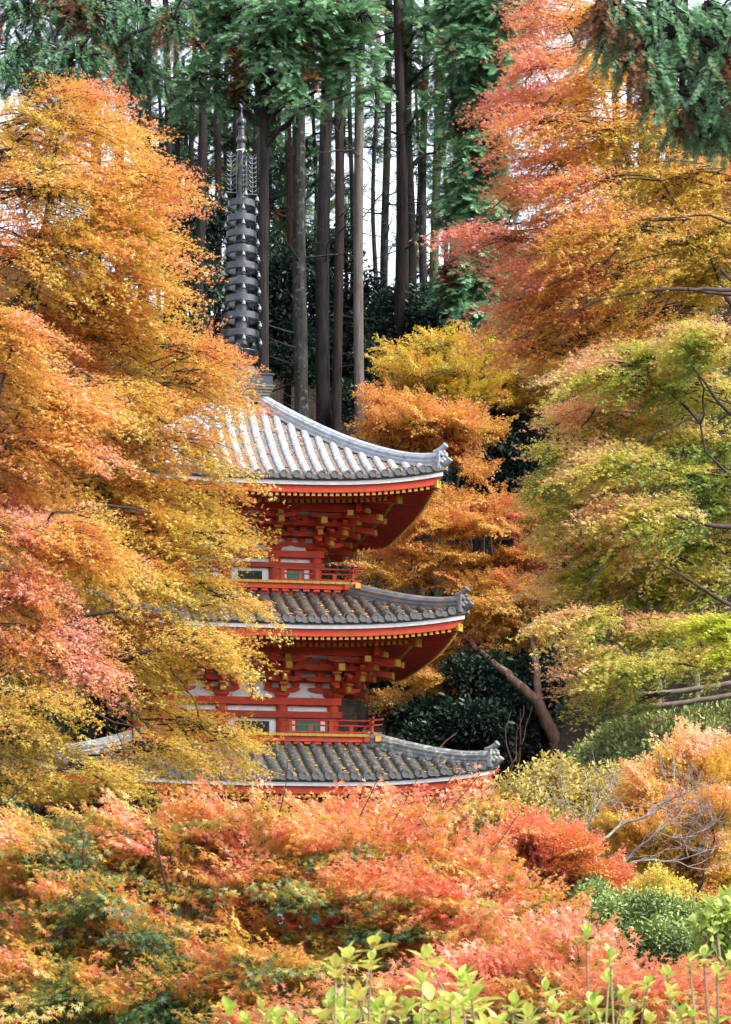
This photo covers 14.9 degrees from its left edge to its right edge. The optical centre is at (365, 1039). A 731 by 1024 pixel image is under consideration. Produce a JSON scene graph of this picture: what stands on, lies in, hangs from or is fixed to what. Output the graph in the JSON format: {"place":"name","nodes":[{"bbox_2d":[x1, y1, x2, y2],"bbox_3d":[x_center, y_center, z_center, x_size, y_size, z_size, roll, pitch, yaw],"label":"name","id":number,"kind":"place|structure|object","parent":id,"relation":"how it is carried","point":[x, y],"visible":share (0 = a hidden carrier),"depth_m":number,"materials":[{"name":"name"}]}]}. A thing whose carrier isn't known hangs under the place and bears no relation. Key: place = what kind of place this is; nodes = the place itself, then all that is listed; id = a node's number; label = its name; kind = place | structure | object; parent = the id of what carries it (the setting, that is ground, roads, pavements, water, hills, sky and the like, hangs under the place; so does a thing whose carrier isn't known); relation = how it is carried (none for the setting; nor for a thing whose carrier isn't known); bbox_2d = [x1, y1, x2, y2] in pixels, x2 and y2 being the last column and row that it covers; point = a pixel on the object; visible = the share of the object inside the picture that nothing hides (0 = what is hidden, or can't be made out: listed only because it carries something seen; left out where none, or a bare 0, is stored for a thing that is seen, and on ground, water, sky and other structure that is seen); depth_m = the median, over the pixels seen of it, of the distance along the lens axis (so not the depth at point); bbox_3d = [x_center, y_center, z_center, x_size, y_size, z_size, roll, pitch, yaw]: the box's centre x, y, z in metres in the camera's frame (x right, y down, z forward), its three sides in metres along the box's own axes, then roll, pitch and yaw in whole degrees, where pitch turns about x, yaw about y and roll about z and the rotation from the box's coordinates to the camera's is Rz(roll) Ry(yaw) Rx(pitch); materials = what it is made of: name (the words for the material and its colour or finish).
{"place":"outdoors","nodes":[
{"label":"outdoors","id":0,"kind":"place"},
{"bbox_2d":[0,140,730,1023],"bbox_3d":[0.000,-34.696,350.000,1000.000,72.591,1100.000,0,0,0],"label":"ground","id":1,"kind":"structure","parent":0,"point":[572,736],"depth_m":68.41,"materials":[{"name":"plant"}]},
{"bbox_2d":[0,649,80,739],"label":"tree","id":2,"kind":"object","parent":1,"relation":"on","point":[30,707],"visible":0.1,"depth_m":69.49,"materials":[{"name":"green plant"}]},
{"bbox_2d":[41,678,87,735],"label":"tree","id":3,"kind":"object","parent":1,"relation":"on","point":[56,722],"visible":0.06,"depth_m":67.93,"materials":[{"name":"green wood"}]},
{"bbox_2d":[0,297,159,715],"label":"maple tree","id":4,"kind":"object","parent":1,"relation":"on","point":[34,385],"visible":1,"depth_m":39.40,"materials":[{"name":"orange plant"}]},
{"bbox_2d":[0,914,191,1023],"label":"green shrub","id":5,"kind":"object","parent":1,"relation":"on","point":[7,1008],"visible":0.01,"depth_m":22.02,"materials":[{"name":"green plant"}]},
{"bbox_2d":[53,684,145,930],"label":"tree","id":6,"kind":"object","parent":1,"relation":"on","point":[78,722],"depth_m":66.10,"materials":[{"name":"green plant"}]},
{"bbox_2d":[0,0,212,935],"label":"hinoki cypress","id":7,"kind":"object","parent":1,"relation":"on","point":[75,19],"visible":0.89,"depth_m":61.87,"materials":[{"name":"green plant"}]},
{"bbox_2d":[75,2,170,577],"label":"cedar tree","id":8,"kind":"object","parent":1,"relation":"on","point":[160,121],"visible":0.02,"depth_m":69.88,"materials":[{"name":"green plant"}]},
{"bbox_2d":[105,94,159,298],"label":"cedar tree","id":9,"kind":"object","parent":1,"relation":"on","point":[138,157],"visible":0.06,"depth_m":97.90,"materials":[{"name":"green plant"}]},
{"bbox_2d":[113,87,162,310],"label":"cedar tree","id":10,"kind":"object","parent":1,"relation":"on","point":[159,102],"visible":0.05,"depth_m":99.95,"materials":[{"name":"green plant"}]},
{"bbox_2d":[0,67,296,829],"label":"maple tree","id":11,"kind":"object","parent":1,"relation":"on","point":[44,252],"visible":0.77,"depth_m":43.26,"materials":[{"name":"orange plant"}]},
{"bbox_2d":[134,0,189,427],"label":"cedar tree","id":12,"kind":"object","parent":1,"relation":"on","point":[149,115],"visible":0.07,"depth_m":83.96,"materials":[{"name":"green plant"}]},
{"bbox_2d":[101,180,235,568],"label":"tree","id":13,"kind":"object","parent":1,"relation":"on","point":[217,222],"visible":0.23,"depth_m":79.59,"materials":[{"name":"green plant"}]},
{"bbox_2d":[124,0,235,425],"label":"cedar tree","id":14,"kind":"object","parent":1,"relation":"on","point":[168,143],"visible":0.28,"depth_m":79.97,"materials":[{"name":"green plant"}]},
{"bbox_2d":[155,0,214,414],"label":"cedar tree","id":15,"kind":"object","parent":1,"relation":"on","point":[177,147],"visible":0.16,"depth_m":87.96,"materials":[{"name":"green plant"}]},
{"bbox_2d":[124,55,246,315],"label":"hinoki cypress","id":16,"kind":"object","parent":1,"relation":"on","point":[182,150],"visible":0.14,"depth_m":96.87,"materials":[{"name":"green plant"}]},
{"bbox_2d":[126,1,252,370],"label":"cedar tree","id":17,"kind":"object","parent":1,"relation":"on","point":[217,149],"visible":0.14,"depth_m":81.87,"materials":[{"name":"green plant"}]},
{"bbox_2d":[157,2,230,366],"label":"cedar tree","id":18,"kind":"object","parent":1,"relation":"on","point":[191,152],"visible":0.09,"depth_m":89.92,"materials":[{"name":"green plant"}]},
{"bbox_2d":[158,56,231,309],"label":"cedar tree","id":19,"kind":"object","parent":1,"relation":"on","point":[186,138],"visible":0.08,"depth_m":96.88,"materials":[{"name":"green plant"}]},
{"bbox_2d":[172,32,230,328],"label":"cedar tree","id":20,"kind":"object","parent":1,"relation":"on","point":[225,160],"visible":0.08,"depth_m":91.93,"materials":[{"name":"green plant"}]},
{"bbox_2d":[165,34,275,408],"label":"cedar tree","id":21,"kind":"object","parent":1,"relation":"on","point":[202,164],"visible":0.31,"depth_m":77.85,"materials":[{"name":"brown plant"}]},
{"bbox_2d":[154,92,334,361],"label":"tree","id":22,"kind":"object","parent":1,"relation":"on","point":[227,142],"visible":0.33,"depth_m":87.88,"materials":[{"name":"green plant"}]},
{"bbox_2d":[187,1,308,366],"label":"cedar tree","id":23,"kind":"object","parent":1,"relation":"on","point":[255,149],"visible":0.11,"depth_m":85.96,"materials":[{"name":"green plant"}]},
{"bbox_2d":[206,995,302,1023],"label":"hydrangea","id":24,"kind":"object","parent":1,"relation":"on","point":[275,1012],"visible":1,"depth_m":6.48,"materials":[{"name":"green plant"}]},
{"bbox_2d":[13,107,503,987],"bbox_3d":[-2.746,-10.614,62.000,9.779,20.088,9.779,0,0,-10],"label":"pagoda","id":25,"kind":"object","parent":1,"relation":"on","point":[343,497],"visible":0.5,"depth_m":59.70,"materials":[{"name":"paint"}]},
{"bbox_2d":[439,732,456,747],"bbox_3d":[1.698,-6.617,63.503,0.758,0.720,0.076,0,0,0],"label":"dead stick","id":26,"kind":"object","parent":25,"relation":"on","point":[444,742],"visible":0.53,"depth_m":63.48,"materials":[{"name":"brown wood"}]},
{"bbox_2d":[208,103,309,225],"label":"cedar tree","id":27,"kind":"object","parent":1,"relation":"on","point":[269,173],"visible":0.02,"depth_m":93.99,"materials":[{"name":"green plant"}]},
{"bbox_2d":[214,239,331,403],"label":"tree","id":28,"kind":"object","parent":1,"relation":"on","point":[280,307],"visible":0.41,"depth_m":81.68,"materials":[{"name":"green plant"}]},
{"bbox_2d":[162,0,395,372],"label":"hinoki cypress","id":29,"kind":"object","parent":1,"relation":"on","point":[295,32],"visible":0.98,"depth_m":68.28,"materials":[{"name":"green plant"}]},
{"bbox_2d":[195,101,369,578],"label":"cedar tree","id":30,"kind":"object","parent":1,"relation":"on","point":[300,343],"visible":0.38,"depth_m":71.83,"materials":[{"name":"brown plant"}]},
{"bbox_2d":[255,54,311,408],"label":"cedar tree","id":31,"kind":"object","parent":1,"relation":"on","point":[288,182],"visible":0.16,"depth_m":83.93,"materials":[{"name":"brown plant"}]},
{"bbox_2d":[210,106,370,292],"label":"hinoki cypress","id":32,"kind":"object","parent":1,"relation":"on","point":[279,141],"visible":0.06,"depth_m":98.03,"materials":[{"name":"green plant"}]},
{"bbox_2d":[0,756,598,1023],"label":"maple shrub","id":33,"kind":"object","parent":1,"relation":"on","point":[403,878],"visible":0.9,"depth_m":15.91,"materials":[{"name":"orange plant"}]},
{"bbox_2d":[291,80,371,315],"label":"cedar tree","id":34,"kind":"object","parent":1,"relation":"on","point":[316,168],"visible":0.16,"depth_m":97.96,"materials":[{"name":"brown plant"}]},
{"bbox_2d":[285,223,388,435],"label":"tree","id":35,"kind":"object","parent":1,"relation":"on","point":[348,341],"visible":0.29,"depth_m":83.70,"materials":[{"name":"green plant"}]},
{"bbox_2d":[336,562,338,579],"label":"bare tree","id":36,"kind":"object","parent":1,"relation":"on","point":[337,572],"visible":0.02,"depth_m":70.04,"materials":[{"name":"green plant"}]},
{"bbox_2d":[291,6,384,578],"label":"cedar tree","id":37,"kind":"object","parent":1,"relation":"on","point":[322,369],"visible":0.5,"depth_m":79.80,"materials":[{"name":"brown plant"}]},
{"bbox_2d":[311,30,368,731],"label":"cedar tree","id":38,"kind":"object","parent":1,"relation":"on","point":[358,323],"visible":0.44,"depth_m":69.95,"materials":[{"name":"brown plant"}]},
{"bbox_2d":[309,0,391,573],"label":"cedar tree","id":39,"kind":"object","parent":1,"relation":"on","point":[338,316],"visible":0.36,"depth_m":77.85,"materials":[{"name":"brown plant"}]},
{"bbox_2d":[308,0,394,331],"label":"cedar tree","id":40,"kind":"object","parent":1,"relation":"on","point":[351,165],"visible":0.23,"depth_m":87.97,"materials":[{"name":"brown plant"}]},
{"bbox_2d":[0,136,730,1023],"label":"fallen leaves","id":41,"kind":"object","parent":1,"relation":"on","point":[562,692],"visible":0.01,"depth_m":65.09,"materials":[{"name":"brown plant"}]},
{"bbox_2d":[344,100,394,287],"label":"cedar tree","id":42,"kind":"object","parent":1,"relation":"on","point":[348,176],"visible":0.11,"depth_m":101.00,"materials":[{"name":"brown plant"}]},
{"bbox_2d":[344,63,395,292],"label":"cedar tree","id":43,"kind":"object","parent":1,"relation":"on","point":[373,200],"visible":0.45,"depth_m":96.93,"materials":[{"name":"brown plant"}]},
{"bbox_2d":[331,334,422,582],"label":"tree","id":44,"kind":"object","parent":1,"relation":"on","point":[348,407],"visible":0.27,"depth_m":79.37,"materials":[{"name":"green plant"}]},
{"bbox_2d":[308,930,452,1023],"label":"hydrangea","id":45,"kind":"object","parent":1,"relation":"on","point":[341,1002],"visible":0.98,"depth_m":6.11,"materials":[{"name":"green plant"}]},
{"bbox_2d":[348,0,418,293],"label":"cedar tree","id":46,"kind":"object","parent":1,"relation":"on","point":[384,246],"visible":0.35,"depth_m":85.94,"materials":[{"name":"brown plant"}]},
{"bbox_2d":[327,466,452,592],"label":"tree","id":47,"kind":"object","parent":1,"relation":"on","point":[444,482],"visible":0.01,"depth_m":76.89,"materials":[{"name":"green plant"}]},
{"bbox_2d":[341,0,444,542],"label":"cedar tree","id":48,"kind":"object","parent":1,"relation":"on","point":[401,203],"visible":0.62,"depth_m":81.86,"materials":[{"name":"brown plant"}]},
{"bbox_2d":[366,0,432,394],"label":"cedar tree","id":49,"kind":"object","parent":1,"relation":"on","point":[413,257],"visible":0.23,"depth_m":87.86,"materials":[{"name":"brown plant"}]},
{"bbox_2d":[366,89,432,274],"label":"cedar tree","id":50,"kind":"object","parent":1,"relation":"on","point":[417,207],"visible":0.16,"depth_m":99.90,"materials":[{"name":"brown plant"}]},
{"bbox_2d":[370,0,431,399],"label":"cedar tree","id":51,"kind":"object","parent":1,"relation":"on","point":[422,278],"visible":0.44,"depth_m":83.84,"materials":[{"name":"brown plant"}]},
{"bbox_2d":[363,105,443,289],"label":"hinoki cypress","id":52,"kind":"object","parent":1,"relation":"on","point":[380,126],"visible":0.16,"depth_m":99.36,"materials":[{"name":"green plant"}]},
{"bbox_2d":[349,278,466,399],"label":"evergreen shrub","id":53,"kind":"object","parent":1,"relation":"on","point":[382,306],"visible":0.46,"depth_m":82.18,"materials":[{"name":"green plant"}]},
{"bbox_2d":[366,1,449,401],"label":"cedar tree","id":54,"kind":"object","parent":1,"relation":"on","point":[433,270],"visible":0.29,"depth_m":84.86,"materials":[{"name":"brown plant"}]},
{"bbox_2d":[396,586,421,595],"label":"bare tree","id":55,"kind":"object","parent":1,"relation":"on","point":[419,593],"visible":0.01,"depth_m":72.00,"materials":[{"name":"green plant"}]},
{"bbox_2d":[365,0,457,403],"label":"hinoki cypress","id":56,"kind":"object","parent":1,"relation":"on","point":[412,76],"visible":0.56,"depth_m":82.89,"materials":[{"name":"green plant"}]},
{"bbox_2d":[344,377,518,845],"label":"maple tree","id":57,"kind":"object","parent":1,"relation":"on","point":[414,425],"visible":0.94,"depth_m":68.79,"materials":[{"name":"orange plant"}]},
{"bbox_2d":[418,76,450,273],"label":"cedar tree","id":58,"kind":"object","parent":1,"relation":"on","point":[444,191],"visible":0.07,"depth_m":98.88,"materials":[{"name":"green plant"}]},
{"bbox_2d":[415,18,457,258],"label":"cedar tree","id":59,"kind":"object","parent":1,"relation":"on","point":[456,163],"visible":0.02,"depth_m":89.85,"materials":[{"name":"green plant"}]},
{"bbox_2d":[433,533,455,596],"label":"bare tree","id":60,"kind":"object","parent":1,"relation":"on","point":[437,592],"visible":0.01,"depth_m":72.94,"materials":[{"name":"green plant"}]},
{"bbox_2d":[326,475,568,770],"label":"maple tree","id":61,"kind":"object","parent":1,"relation":"on","point":[460,512],"visible":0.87,"depth_m":67.80,"materials":[{"name":"orange plant"}]},
{"bbox_2d":[391,963,508,1023],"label":"hydrangea","id":62,"kind":"object","parent":1,"relation":"on","point":[445,1004],"visible":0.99,"depth_m":5.88,"materials":[{"name":"green plant"}]},
{"bbox_2d":[387,690,515,839],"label":"evergreen shrub","id":63,"kind":"object","parent":1,"relation":"on","point":[435,722],"visible":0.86,"depth_m":65.41,"materials":[{"name":"green plant"}]},
{"bbox_2d":[352,574,563,758],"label":"maple tree","id":64,"kind":"object","parent":1,"relation":"on","point":[486,625],"visible":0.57,"depth_m":66.78,"materials":[{"name":"orange plant"}]},
{"bbox_2d":[369,642,568,788],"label":"evergreen shrub","id":65,"kind":"object","parent":1,"relation":"on","point":[476,673],"visible":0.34,"depth_m":66.21,"materials":[{"name":"green plant"}]},
{"bbox_2d":[364,319,594,619],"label":"maple tree","id":66,"kind":"object","parent":1,"relation":"on","point":[435,355],"visible":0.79,"depth_m":71.56,"materials":[{"name":"yellow plant"}]},
{"bbox_2d":[420,0,557,408],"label":"hinoki cypress","id":67,"kind":"object","parent":1,"relation":"on","point":[474,31],"visible":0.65,"depth_m":78.26,"materials":[{"name":"green plant"}]},
{"bbox_2d":[442,396,553,594],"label":"evergreen shrub","id":68,"kind":"object","parent":1,"relation":"on","point":[510,469],"visible":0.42,"depth_m":72.59,"materials":[{"name":"green plant"}]},
{"bbox_2d":[505,708,523,810],"bbox_3d":[3.411,-5.946,64.548,0.500,3.568,0.204,0,0,-27],"label":"sapling","id":69,"kind":"object","parent":1,"relation":"on","point":[512,764],"visible":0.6,"depth_m":64.53,"materials":[{"name":"brown wood"}]},
{"bbox_2d":[486,387,552,550],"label":"tree","id":70,"kind":"object","parent":1,"relation":"on","point":[503,542],"visible":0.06,"depth_m":74.86,"materials":[{"name":"green plant"}]},
{"bbox_2d":[515,704,532,790],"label":"sapling","id":71,"kind":"object","parent":1,"relation":"on","point":[519,757],"visible":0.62,"depth_m":65.47,"materials":[{"name":"brown wood"}]},
{"bbox_2d":[360,899,730,1023],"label":"maple shrub","id":72,"kind":"object","parent":1,"relation":"on","point":[531,962],"visible":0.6,"depth_m":12.84,"materials":[{"name":"orange plant"}]},
{"bbox_2d":[527,605,570,656],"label":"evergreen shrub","id":73,"kind":"object","parent":1,"relation":"on","point":[558,629],"visible":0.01,"depth_m":68.11,"materials":[{"name":"green plant"}]},
{"bbox_2d":[452,800,651,910],"bbox_3d":[1.824,-1.043,30.907,3.005,3.150,2.317,0,0,0],"label":"red shrub","id":74,"kind":"object","parent":1,"relation":"on","point":[546,847],"visible":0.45,"depth_m":30.55,"materials":[{"name":"brown plant"}]},
{"bbox_2d":[464,749,641,907],"bbox_3d":[2.943,-2.800,40.009,3.422,2.751,1.540,0,0,0],"label":"yellow shrub","id":75,"kind":"object","parent":1,"relation":"on","point":[524,787],"visible":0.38,"depth_m":39.84,"materials":[{"name":"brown plant"}]},
{"bbox_2d":[410,0,730,396],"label":"maple tree","id":76,"kind":"object","parent":1,"relation":"on","point":[700,280],"visible":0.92,"depth_m":49.74,"materials":[{"name":"orange plant"}]},
{"bbox_2d":[502,922,639,1023],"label":"hydrangea","id":77,"kind":"object","parent":1,"relation":"on","point":[593,1000],"visible":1,"depth_m":6.26,"materials":[{"name":"green plant"}]},
{"bbox_2d":[524,198,618,409],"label":"tree","id":78,"kind":"object","parent":1,"relation":"on","point":[570,304],"visible":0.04,"depth_m":72.91,"materials":[{"name":"green plant"}]},
{"bbox_2d":[500,312,730,742],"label":"maple tree","id":79,"kind":"object","parent":1,"relation":"on","point":[678,431],"visible":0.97,"depth_m":43.98,"materials":[{"name":"green plant"}]},
{"bbox_2d":[600,90,636,201],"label":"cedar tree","id":80,"kind":"object","parent":1,"relation":"on","point":[626,126],"visible":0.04,"depth_m":89.99,"materials":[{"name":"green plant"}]},
{"bbox_2d":[508,739,730,869],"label":"bare shrub","id":81,"kind":"object","parent":1,"relation":"on","point":[650,810],"visible":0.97,"depth_m":32.52,"materials":[{"name":"plant"}]},
{"bbox_2d":[517,517,730,941],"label":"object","id":82,"kind":"object","parent":1,"relation":"on","point":[712,711],"visible":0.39,"depth_m":44.70,"materials":[{"name":"green plant"}]},
{"bbox_2d":[592,89,660,197],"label":"tree","id":83,"kind":"object","parent":1,"relation":"on","point":[616,159],"visible":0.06,"depth_m":85.91,"materials":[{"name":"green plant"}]},
{"bbox_2d":[572,111,692,199],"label":"tree","id":84,"kind":"object","parent":1,"relation":"on","point":[676,147],"visible":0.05,"depth_m":94.55,"materials":[{"name":"green plant"}]},
{"bbox_2d":[563,872,713,970],"bbox_3d":[2.373,-0.276,23.009,1.666,2.225,0.908,0,0,0],"label":"green shrub","id":85,"kind":"object","parent":1,"relation":"on","point":[661,926],"visible":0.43,"depth_m":22.90,"materials":[{"name":"green plant"}]},
{"bbox_2d":[567,0,730,175],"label":"hinoki cypress","id":86,"kind":"object","parent":1,"relation":"on","point":[627,36],"visible":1,"depth_m":41.46,"materials":[{"name":"green plant"}]},
{"bbox_2d":[608,0,691,167],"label":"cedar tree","id":87,"kind":"object","parent":1,"relation":"on","point":[648,149],"visible":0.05,"depth_m":79.83,"materials":[{"name":"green plant"}]},
{"bbox_2d":[610,1,689,162],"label":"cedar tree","id":88,"kind":"object","parent":1,"relation":"on","point":[666,156],"visible":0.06,"depth_m":83.98,"materials":[{"name":"green plant"}]},
{"bbox_2d":[580,713,730,908],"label":"orange shrub","id":89,"kind":"object","parent":1,"relation":"on","point":[630,836],"visible":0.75,"depth_m":33.68,"materials":[{"name":"brown plant"}]},
{"bbox_2d":[625,860,701,949],"bbox_3d":[3.048,-0.645,28.446,0.829,2.384,0.740,0,0,0],"label":"yellow shrub","id":90,"kind":"object","parent":1,"relation":"on","point":[659,883],"visible":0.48,"depth_m":28.44,"materials":[{"name":"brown plant"}]},
{"bbox_2d":[616,944,730,1023],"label":"hydrangea","id":91,"kind":"object","parent":1,"relation":"on","point":[649,1016],"visible":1,"depth_m":6.33,"materials":[{"name":"green plant"}]},
{"bbox_2d":[620,674,730,722],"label":"fence","id":92,"kind":"object","parent":1,"relation":"on","point":[696,699],"visible":0.56,"depth_m":46.92,"materials":[{"name":"wood"}]},
{"bbox_2d":[679,0,687,152],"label":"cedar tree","id":93,"kind":"object","parent":1,"relation":"on","point":[686,1],"visible":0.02,"depth_m":87.94,"materials":[{"name":"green plant"}]},
{"bbox_2d":[666,608,730,671],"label":"maple tree","id":94,"kind":"object","parent":1,"relation":"on","point":[710,628],"visible":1,"depth_m":35.92,"materials":[{"name":"green plant"}]},
{"bbox_2d":[683,885,730,981],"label":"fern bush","id":95,"kind":"object","parent":1,"relation":"on","point":[712,918],"visible":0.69,"depth_m":20.04,"materials":[{"name":"plant"}]},
{"bbox_2d":[0,0,730,314],"label":"sky","id":96,"kind":"structure","parent":0,"point":[367,239],"materials":[{"name":"white"}]}
]}

